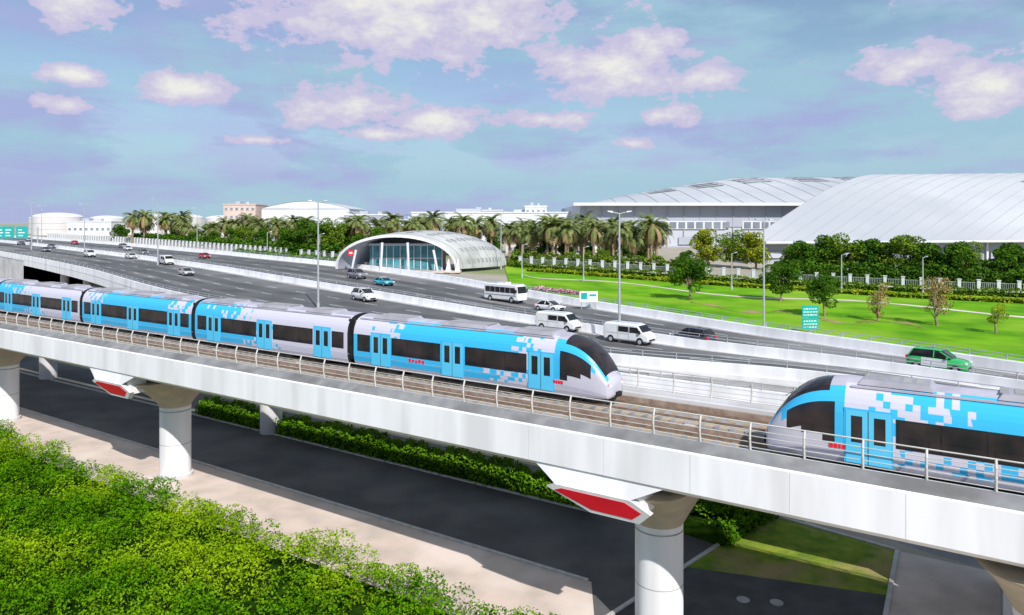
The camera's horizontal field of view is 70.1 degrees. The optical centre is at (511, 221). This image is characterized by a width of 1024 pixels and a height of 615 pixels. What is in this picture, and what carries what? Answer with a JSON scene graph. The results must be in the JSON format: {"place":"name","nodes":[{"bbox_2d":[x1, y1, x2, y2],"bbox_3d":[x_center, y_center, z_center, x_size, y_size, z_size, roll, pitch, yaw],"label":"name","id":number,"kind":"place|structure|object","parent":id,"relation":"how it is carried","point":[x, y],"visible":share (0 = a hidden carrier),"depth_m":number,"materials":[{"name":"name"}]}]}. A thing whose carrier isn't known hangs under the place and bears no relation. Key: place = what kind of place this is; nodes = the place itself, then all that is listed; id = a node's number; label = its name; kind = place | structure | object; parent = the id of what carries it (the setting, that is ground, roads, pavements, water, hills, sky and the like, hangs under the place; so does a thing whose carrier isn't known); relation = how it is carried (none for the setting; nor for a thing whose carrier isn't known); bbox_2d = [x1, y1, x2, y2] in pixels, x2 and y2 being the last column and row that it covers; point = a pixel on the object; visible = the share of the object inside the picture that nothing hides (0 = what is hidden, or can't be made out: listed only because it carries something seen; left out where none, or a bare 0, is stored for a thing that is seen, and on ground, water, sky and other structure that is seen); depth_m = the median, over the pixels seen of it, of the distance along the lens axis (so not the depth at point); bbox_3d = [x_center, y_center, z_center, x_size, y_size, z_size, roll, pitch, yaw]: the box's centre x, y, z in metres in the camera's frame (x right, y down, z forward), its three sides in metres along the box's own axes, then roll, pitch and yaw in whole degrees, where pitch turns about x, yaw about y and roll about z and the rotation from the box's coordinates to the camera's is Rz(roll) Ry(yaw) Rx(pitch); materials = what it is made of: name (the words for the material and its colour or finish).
{"place":"outdoors","nodes":[
{"label":"outdoors","id":0,"kind":"place"},
{"bbox_2d":[1,409,593,614],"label":"pavement","id":1,"kind":"structure","parent":0,"point":[508,584],"depth_m":48.03,"materials":[{"name":"beige concrete"}]},
{"bbox_2d":[20,356,713,614],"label":"service road","id":2,"kind":"structure","parent":0,"point":[598,550],"depth_m":55.91,"materials":[{"name":"black asphalt"}]},
{"bbox_2d":[20,371,898,614],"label":"kerb","id":3,"kind":"structure","parent":2,"relation":"on","point":[716,545],"depth_m":51.56,"materials":[{"name":"grey concrete"}]},
{"bbox_2d":[0,223,985,281],"bbox_3d":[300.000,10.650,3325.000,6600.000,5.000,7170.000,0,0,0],"label":"terrain","id":4,"kind":"structure","parent":0,"point":[496,273],"depth_m":189.52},
{"bbox_2d":[32,212,83,234],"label":"storage tank","id":5,"kind":"object","parent":4,"relation":"on","point":[56,222],"visible":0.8,"depth_m":442.83,"materials":[{"name":"white metal"}]},
{"bbox_2d":[66,218,124,235],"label":"warehouse","id":6,"kind":"structure","parent":4,"relation":"on","point":[100,227],"depth_m":430.00,"materials":[{"name":"white paint"}]},
{"bbox_2d":[122,210,143,242],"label":"palm tree","id":7,"kind":"object","parent":4,"relation":"on","point":[131,223],"visible":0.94,"depth_m":278.62,"materials":[{"name":"green plant"}]},
{"bbox_2d":[132,209,156,237],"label":"palm tree","id":8,"kind":"object","parent":4,"relation":"on","point":[147,222],"visible":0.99,"depth_m":279.25,"materials":[{"name":"green plant"}]},
{"bbox_2d":[47,233,287,252],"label":"park fence","id":9,"kind":"object","parent":4,"relation":"on","point":[186,244],"visible":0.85,"depth_m":261.40,"materials":[{"name":"metal"}]},
{"bbox_2d":[130,232,342,257],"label":"hedge","id":10,"kind":"object","parent":4,"relation":"on","point":[263,242],"visible":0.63,"depth_m":220.36,"materials":[{"name":"green plant"}]},
{"bbox_2d":[223,205,266,235],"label":"walls","id":11,"kind":"structure","parent":4,"relation":"on","point":[228,212],"depth_m":410.00,"materials":[{"name":"white paint"}]},
{"bbox_2d":[262,218,284,240],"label":"palm tree","id":12,"kind":"object","parent":4,"relation":"on","point":[275,223],"visible":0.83,"depth_m":232.87,"materials":[{"name":"green plant"}]},
{"bbox_2d":[232,248,337,260],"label":"hedge","id":13,"kind":"object","parent":4,"relation":"on","point":[311,256],"visible":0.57,"depth_m":191.68,"materials":[{"name":"green plant"}]},
{"bbox_2d":[289,219,316,249],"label":"tree","id":14,"kind":"object","parent":4,"relation":"on","point":[301,233],"visible":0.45,"depth_m":200.87,"materials":[{"name":"green plant"}]},
{"bbox_2d":[260,201,365,225],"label":"warehouse","id":15,"kind":"structure","parent":4,"relation":"on","point":[306,209],"depth_m":350.00,"materials":[{"name":"metal"}]},
{"bbox_2d":[305,222,332,249],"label":"tree","id":16,"kind":"object","parent":4,"relation":"on","point":[312,231],"visible":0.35,"depth_m":198.48,"materials":[{"name":"green plant"}]},
{"bbox_2d":[316,217,348,251],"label":"tree","id":17,"kind":"object","parent":4,"relation":"on","point":[334,235],"visible":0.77,"depth_m":194.46,"materials":[{"name":"green plant"}]},
{"bbox_2d":[344,212,371,235],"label":"palm tree","id":18,"kind":"object","parent":4,"relation":"on","point":[361,225],"visible":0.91,"depth_m":198.56,"materials":[{"name":"green plant"}]},
{"bbox_2d":[343,211,403,225],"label":"warehouse","id":19,"kind":"structure","parent":4,"relation":"on","point":[379,215],"depth_m":330.00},
{"bbox_2d":[380,211,405,233],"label":"palm tree","id":20,"kind":"object","parent":4,"relation":"on","point":[393,224],"visible":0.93,"depth_m":200.65,"materials":[{"name":"green plant"}]},
{"bbox_2d":[401,215,429,230],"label":"palm tree","id":21,"kind":"object","parent":4,"relation":"on","point":[415,225],"visible":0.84,"depth_m":204.76,"materials":[{"name":"green plant"}]},
{"bbox_2d":[335,230,505,272],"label":"metro station entrance","id":22,"kind":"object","parent":4,"relation":"on","point":[427,250],"visible":0.98,"depth_m":160.20,"materials":[{"name":"white paint"}]},
{"bbox_2d":[420,210,446,230],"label":"palm tree","id":23,"kind":"object","parent":4,"relation":"on","point":[433,224],"visible":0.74,"depth_m":211.65,"materials":[{"name":"green plant"}]},
{"bbox_2d":[448,212,474,235],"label":"palm tree","id":24,"kind":"object","parent":4,"relation":"on","point":[463,224],"visible":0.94,"depth_m":210.29,"materials":[{"name":"green plant"}]},
{"bbox_2d":[411,209,570,240],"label":"warehouse","id":25,"kind":"structure","parent":4,"relation":"on","point":[506,217],"depth_m":335.00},
{"bbox_2d":[479,213,503,243],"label":"palm tree","id":26,"kind":"object","parent":4,"relation":"on","point":[491,224],"visible":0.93,"depth_m":210.61,"materials":[{"name":"green plant"}]},
{"bbox_2d":[494,222,518,258],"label":"palm tree","id":27,"kind":"object","parent":4,"relation":"on","point":[504,237],"visible":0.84,"depth_m":193.28,"materials":[{"name":"green plant"}]},
{"bbox_2d":[507,221,528,250],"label":"palm tree","id":28,"kind":"object","parent":4,"relation":"on","point":[517,228],"visible":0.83,"depth_m":191.00,"materials":[{"name":"green plant"}]},
{"bbox_2d":[518,222,542,254],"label":"palm tree","id":29,"kind":"object","parent":4,"relation":"on","point":[531,240],"visible":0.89,"depth_m":189.73,"materials":[{"name":"green plant"}]},
{"bbox_2d":[533,215,562,254],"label":"palm tree","id":30,"kind":"object","parent":4,"relation":"on","point":[545,232],"visible":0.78,"depth_m":185.35,"materials":[{"name":"green plant"}]},
{"bbox_2d":[539,218,571,257],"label":"palm tree","id":31,"kind":"object","parent":4,"relation":"on","point":[554,232],"visible":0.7,"depth_m":184.52,"materials":[{"name":"green plant"}]},
{"bbox_2d":[556,219,582,255],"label":"palm tree","id":32,"kind":"object","parent":4,"relation":"on","point":[568,231],"visible":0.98,"depth_m":182.91,"materials":[{"name":"green plant"}]},
{"bbox_2d":[577,218,608,254],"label":"palm tree","id":33,"kind":"object","parent":4,"relation":"on","point":[592,234],"visible":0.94,"depth_m":182.47,"materials":[{"name":"green plant"}]},
{"bbox_2d":[509,249,684,270],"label":"hedge","id":34,"kind":"object","parent":4,"relation":"on","point":[607,259],"visible":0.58,"depth_m":175.89,"materials":[{"name":"green plant"}]},
{"bbox_2d":[597,227,618,256],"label":"palm tree","id":35,"kind":"object","parent":4,"relation":"on","point":[606,242],"visible":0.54,"depth_m":181.27,"materials":[{"name":"green plant"}]},
{"bbox_2d":[604,218,633,254],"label":"palm tree","id":36,"kind":"object","parent":4,"relation":"on","point":[623,226],"visible":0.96,"depth_m":178.13,"materials":[{"name":"green plant"}]},
{"bbox_2d":[622,226,648,261],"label":"palm tree","id":37,"kind":"object","parent":4,"relation":"on","point":[634,244],"visible":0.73,"depth_m":177.88,"materials":[{"name":"green plant"}]},
{"bbox_2d":[632,213,670,262],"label":"palm tree","id":38,"kind":"object","parent":4,"relation":"on","point":[651,230],"visible":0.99,"depth_m":176.50,"materials":[{"name":"green plant"}]},
{"bbox_2d":[641,221,674,262],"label":"palm tree","id":39,"kind":"object","parent":4,"relation":"on","point":[656,245],"visible":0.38,"depth_m":182.41,"materials":[{"name":"green plant"}]},
{"bbox_2d":[688,228,723,266],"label":"tree","id":40,"kind":"object","parent":4,"relation":"on","point":[706,251],"visible":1,"depth_m":185.59,"materials":[{"name":"green plant"}]},
{"bbox_2d":[561,177,855,247],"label":"exhibition hangar","id":41,"kind":"structure","parent":4,"relation":"on","point":[720,207],"depth_m":290.00,"materials":[{"name":"metal"}]},
{"bbox_2d":[665,221,775,244],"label":"windows","id":42,"kind":"structure","parent":41,"relation":"in","point":[675,224],"depth_m":289.29,"materials":[{"name":"white glass"}]},
{"bbox_2d":[715,229,749,267],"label":"tree","id":43,"kind":"object","parent":4,"relation":"on","point":[725,242],"visible":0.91,"depth_m":184.59,"materials":[{"name":"green plant"}]},
{"bbox_2d":[734,231,771,269],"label":"tree","id":44,"kind":"object","parent":4,"relation":"on","point":[752,243],"visible":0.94,"depth_m":182.09,"materials":[{"name":"green plant"}]},
{"bbox_2d":[519,256,1023,292],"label":"park fence","id":45,"kind":"object","parent":4,"relation":"on","point":[554,261],"visible":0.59,"depth_m":152.13,"materials":[{"name":"metal"}]},
{"bbox_2d":[783,240,825,270],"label":"tree","id":46,"kind":"object","parent":4,"relation":"on","point":[804,250],"visible":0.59,"depth_m":156.71,"materials":[{"name":"green plant"}]},
{"bbox_2d":[813,234,845,269],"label":"tree","id":47,"kind":"object","parent":4,"relation":"on","point":[821,243],"visible":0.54,"depth_m":157.13,"materials":[{"name":"green plant"}]},
{"bbox_2d":[814,232,863,271],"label":"tree","id":48,"kind":"object","parent":4,"relation":"on","point":[843,249],"visible":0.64,"depth_m":155.18,"materials":[{"name":"green plant"}]},
{"bbox_2d":[845,238,882,272],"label":"tree","id":49,"kind":"object","parent":4,"relation":"on","point":[865,244],"visible":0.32,"depth_m":154.81,"materials":[{"name":"green plant"}]},
{"bbox_2d":[860,238,893,273],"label":"tree","id":50,"kind":"object","parent":4,"relation":"on","point":[868,257],"visible":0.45,"depth_m":153.41,"materials":[{"name":"green plant"}]},
{"bbox_2d":[866,283,889,320],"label":"tree","id":51,"kind":"object","parent":4,"relation":"on","point":[877,310],"visible":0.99,"depth_m":95.03,"materials":[{"name":"green plant"}]},
{"bbox_2d":[748,173,1023,263],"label":"arena hall","id":52,"kind":"structure","parent":4,"relation":"on","point":[943,210],"depth_m":220.33,"materials":[{"name":"metal"}]},
{"bbox_2d":[774,259,1023,290],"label":"hedge","id":53,"kind":"object","parent":4,"relation":"on","point":[892,274],"visible":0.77,"depth_m":144.23,"materials":[{"name":"green plant"}]},
{"bbox_2d":[874,234,931,273],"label":"tree","id":54,"kind":"object","parent":4,"relation":"on","point":[898,248],"visible":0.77,"depth_m":150.20,"materials":[{"name":"green plant"}]},
{"bbox_2d":[899,242,941,275],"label":"tree","id":55,"kind":"object","parent":4,"relation":"on","point":[930,249],"visible":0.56,"depth_m":146.54,"materials":[{"name":"green plant"}]},
{"bbox_2d":[931,241,982,276],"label":"tree","id":56,"kind":"object","parent":4,"relation":"on","point":[955,254],"visible":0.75,"depth_m":144.01,"materials":[{"name":"green plant"}]},
{"bbox_2d":[961,241,991,276],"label":"tree","id":57,"kind":"object","parent":4,"relation":"on","point":[977,257],"visible":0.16,"depth_m":146.18,"materials":[{"name":"green plant"}]},
{"bbox_2d":[982,248,1023,278],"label":"tree","id":58,"kind":"object","parent":4,"relation":"on","point":[1001,261],"visible":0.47,"depth_m":140.70,"materials":[{"name":"green plant"}]},
{"bbox_2d":[985,242,1023,271],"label":"tree","id":59,"kind":"object","parent":4,"relation":"on","point":[1009,246],"visible":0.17,"depth_m":142.78,"materials":[{"name":"green plant"}]},
{"bbox_2d":[24,266,985,569],"bbox_3d":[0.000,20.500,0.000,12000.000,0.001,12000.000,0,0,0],"label":"ground","id":60,"kind":"structure","parent":0,"point":[38,274],"depth_m":66.94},
{"bbox_2d":[0,349,26,422],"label":"viaduct pier","id":61,"kind":"structure","parent":60,"relation":"on","point":[10,361],"depth_m":74.98,"materials":[{"name":"white concrete"}]},
{"bbox_2d":[90,367,199,480],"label":"viaduct pier","id":62,"kind":"structure","parent":60,"relation":"on","point":[173,403],"depth_m":57.90,"materials":[{"name":"white concrete"}]},
{"bbox_2d":[0,418,560,614],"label":"shrub mass","id":63,"kind":"object","parent":60,"relation":"on","point":[74,543],"visible":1,"depth_m":41.84,"materials":[{"name":"green plant"}]},
{"bbox_2d":[193,395,581,507],"bbox_3d":[-13.164,19.506,65.255,48.261,2.686,3.012,0,0,33],"label":"hedge","id":64,"kind":"object","parent":60,"relation":"on","point":[499,474],"visible":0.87,"depth_m":62.14,"materials":[{"name":"green plant"}]},
{"bbox_2d":[0,255,804,386],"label":"retaining wall","id":65,"kind":"structure","parent":60,"relation":"on","point":[12,267],"depth_m":143.45,"materials":[{"name":"concrete"}]},
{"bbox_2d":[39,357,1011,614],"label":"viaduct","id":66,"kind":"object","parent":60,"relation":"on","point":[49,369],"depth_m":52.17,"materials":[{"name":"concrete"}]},
{"bbox_2d":[535,461,698,614],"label":"viaduct pier","id":67,"kind":"structure","parent":60,"relation":"on","point":[657,516],"depth_m":34.63,"materials":[{"name":"white concrete"}]},
{"bbox_2d":[683,498,778,546],"bbox_3d":[15.182,19.366,49.855,8.769,2.802,4.255,0,0,-44],"label":"hedge","id":68,"kind":"object","parent":60,"relation":"on","point":[721,524],"visible":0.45,"depth_m":47.35,"materials":[{"name":"green plant"}]},
{"bbox_2d":[615,567,885,614],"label":"service yard","id":69,"kind":"structure","parent":60,"relation":"on","point":[708,592],"depth_m":39.76,"materials":[{"name":"black asphalt"}]},
{"bbox_2d":[688,518,894,594],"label":"grass verge","id":70,"kind":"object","parent":60,"relation":"on","point":[782,549],"depth_m":44.36,"materials":[{"name":"green plant"}]},
{"bbox_2d":[975,557,1023,614],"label":"viaduct pier","id":71,"kind":"structure","parent":60,"relation":"on","point":[1009,578],"depth_m":26.17,"materials":[{"name":"white concrete"}]},
{"bbox_2d":[0,238,1023,389],"bbox_3d":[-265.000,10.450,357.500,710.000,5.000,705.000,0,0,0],"label":"highway","id":72,"kind":"structure","parent":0,"point":[341,296],"depth_m":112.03,"materials":[{"name":"grey asphalt"}]},
{"bbox_2d":[308,200,328,306],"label":"street lamp","id":73,"kind":"object","parent":72,"relation":"on","point":[318,304],"visible":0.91,"depth_m":97.91,"materials":[{"name":"metal"}]},
{"bbox_2d":[351,287,377,301],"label":"suv car","id":74,"kind":"object","parent":72,"relation":"on","point":[365,294],"visible":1,"depth_m":106.23,"materials":[{"name":"white metal"}]},
{"bbox_2d":[484,281,527,302],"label":"minibus","id":75,"kind":"object","parent":72,"relation":"on","point":[509,291],"visible":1,"depth_m":108.63,"materials":[{"name":"white metal"}]},
{"bbox_2d":[0,249,1019,390],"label":"concrete barrier","id":76,"kind":"object","parent":72,"relation":"on","point":[771,372],"visible":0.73,"depth_m":62.89,"materials":[{"name":"concrete"}]},
{"bbox_2d":[1,240,1019,389],"bbox_3d":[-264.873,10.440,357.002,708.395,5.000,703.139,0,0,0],"label":"lane markings","id":77,"kind":"object","parent":72,"relation":"on","point":[579,316],"visible":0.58,"depth_m":90.61,"materials":[{"name":"paint"}]},
{"bbox_2d":[0,240,1023,388],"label":"concrete barrier","id":78,"kind":"object","parent":72,"relation":"on","point":[836,360],"visible":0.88,"depth_m":72.92,"materials":[{"name":"concrete"}]},
{"bbox_2d":[14,235,1023,374],"bbox_3d":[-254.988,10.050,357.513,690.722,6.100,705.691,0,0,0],"label":"concrete barrier","id":79,"kind":"object","parent":72,"relation":"on","point":[903,350],"visible":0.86,"depth_m":89.72,"materials":[{"name":"concrete"}]},
{"bbox_2d":[533,299,565,310],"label":"sedan car","id":80,"kind":"object","parent":72,"relation":"on","point":[553,305],"visible":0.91,"depth_m":100.36,"materials":[{"name":"white metal"}]},
{"bbox_2d":[535,310,581,331],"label":"delivery van","id":81,"kind":"object","parent":72,"relation":"on","point":[568,321],"visible":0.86,"depth_m":83.67,"materials":[{"name":"white metal"}]},
{"bbox_2d":[579,291,597,308],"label":"direction sign","id":82,"kind":"object","parent":72,"relation":"on","point":[588,296],"visible":1,"depth_m":102.97,"materials":[{"name":"metal"}]},
{"bbox_2d":[607,210,631,341],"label":"street lamp","id":83,"kind":"object","parent":72,"relation":"on","point":[619,296],"visible":0.87,"depth_m":77.42,"materials":[{"name":"metal"}]},
{"bbox_2d":[603,320,655,345],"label":"delivery van","id":84,"kind":"object","parent":72,"relation":"on","point":[639,333],"visible":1,"depth_m":76.20,"materials":[{"name":"white metal"}]},
{"bbox_2d":[669,326,716,340],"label":"suv car","id":85,"kind":"object","parent":72,"relation":"on","point":[701,330],"visible":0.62,"depth_m":74.84,"materials":[{"name":"grey metal"}]},
{"bbox_2d":[905,346,971,371],"bbox_3d":[36.897,11.947,63.204,2.240,1.908,4.730,0,0,-44],"label":"patrol car","id":86,"kind":"object","parent":72,"relation":"on","point":[924,353],"visible":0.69,"depth_m":62.70,"materials":[{"name":"green metal"}]},
{"bbox_2d":[0,0,1023,222],"label":"sky","id":87,"kind":"structure","parent":0,"point":[111,107],"materials":[{"name":"blue"}]},
{"bbox_2d":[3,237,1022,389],"bbox_3d":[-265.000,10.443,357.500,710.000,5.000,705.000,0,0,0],"label":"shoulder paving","id":88,"kind":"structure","parent":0,"point":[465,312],"depth_m":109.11,"materials":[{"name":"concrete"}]},
{"bbox_2d":[0,226,37,242],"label":"gantry sign","id":89,"kind":"object","parent":88,"relation":"on","point":[8,231],"visible":0.99,"depth_m":255.75,"materials":[{"name":"metal"}]},
{"bbox_2d":[505,266,1023,361],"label":"lawn","id":90,"kind":"structure","parent":0,"point":[970,330],"depth_m":104.94,"materials":[{"name":"green plant"}]},
{"bbox_2d":[668,255,712,299],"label":"tree","id":91,"kind":"object","parent":90,"relation":"on","point":[687,269],"visible":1,"depth_m":115.45,"materials":[{"name":"green plant"}]},
{"bbox_2d":[754,219,772,325],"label":"street lamp","id":92,"kind":"object","parent":90,"relation":"on","point":[763,269],"visible":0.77,"depth_m":86.92,"materials":[{"name":"metal"}]},
{"bbox_2d":[503,259,1023,297],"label":"hedge","id":93,"kind":"object","parent":90,"relation":"on","point":[912,288],"visible":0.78,"depth_m":141.92,"materials":[{"name":"green plant"}]},
{"bbox_2d":[526,267,1023,303],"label":"hedge","id":94,"kind":"object","parent":90,"relation":"on","point":[843,291],"visible":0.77,"depth_m":135.13,"materials":[{"name":"green plant"}]},
{"bbox_2d":[758,261,802,300],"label":"tree","id":95,"kind":"object","parent":90,"relation":"on","point":[783,271],"visible":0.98,"depth_m":115.89,"materials":[{"name":"green plant"}]},
{"bbox_2d":[802,305,818,331],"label":"road sign","id":96,"kind":"object","parent":90,"relation":"on","point":[809,311],"visible":0.95,"depth_m":83.96,"materials":[{"name":"metal"}]},
{"bbox_2d":[805,273,841,315],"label":"tree","id":97,"kind":"object","parent":90,"relation":"on","point":[824,287],"visible":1,"depth_m":98.66,"materials":[{"name":"green plant"}]},
{"bbox_2d":[920,276,954,325],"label":"tree","id":98,"kind":"object","parent":90,"relation":"on","point":[934,305],"visible":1,"depth_m":90.91,"materials":[{"name":"brown plant"}]},
{"bbox_2d":[987,302,1009,333],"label":"tree","id":99,"kind":"object","parent":90,"relation":"on","point":[994,321],"visible":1,"depth_m":84.41,"materials":[{"name":"green plant"}]},
{"bbox_2d":[525,275,1023,328],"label":"park path","id":100,"kind":"structure","parent":0,"point":[862,321],"depth_m":104.78,"materials":[{"name":"grey concrete"}]},
{"bbox_2d":[648,373,982,567],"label":"paved embankment","id":101,"kind":"structure","parent":0,"point":[970,560],"depth_m":46.95,"materials":[{"name":"concrete"}]},
{"bbox_2d":[804,521,999,614],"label":"concrete apron","id":102,"kind":"object","parent":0,"point":[923,585],"visible":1,"depth_m":40.70,"materials":[{"name":"grey concrete"}]},
{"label":"viaduct pier","id":103,"kind":"object","parent":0,"visible":0},
{"bbox_2d":[0,310,1023,566],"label":"metro viaduct","id":104,"kind":"object","parent":103,"relation":"on","point":[710,448],"visible":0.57,"depth_m":35.39,"materials":[{"name":"white concrete"}]},
{"bbox_2d":[0,277,622,399],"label":"metro train","id":105,"kind":"object","parent":104,"relation":"on","point":[556,360],"visible":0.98,"depth_m":49.14,"materials":[{"name":"blue metal"}]},
{"bbox_2d":[764,373,1023,494],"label":"metro train","id":106,"kind":"object","parent":104,"relation":"on","point":[923,413],"visible":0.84,"depth_m":27.48,"materials":[{"name":"blue metal"}]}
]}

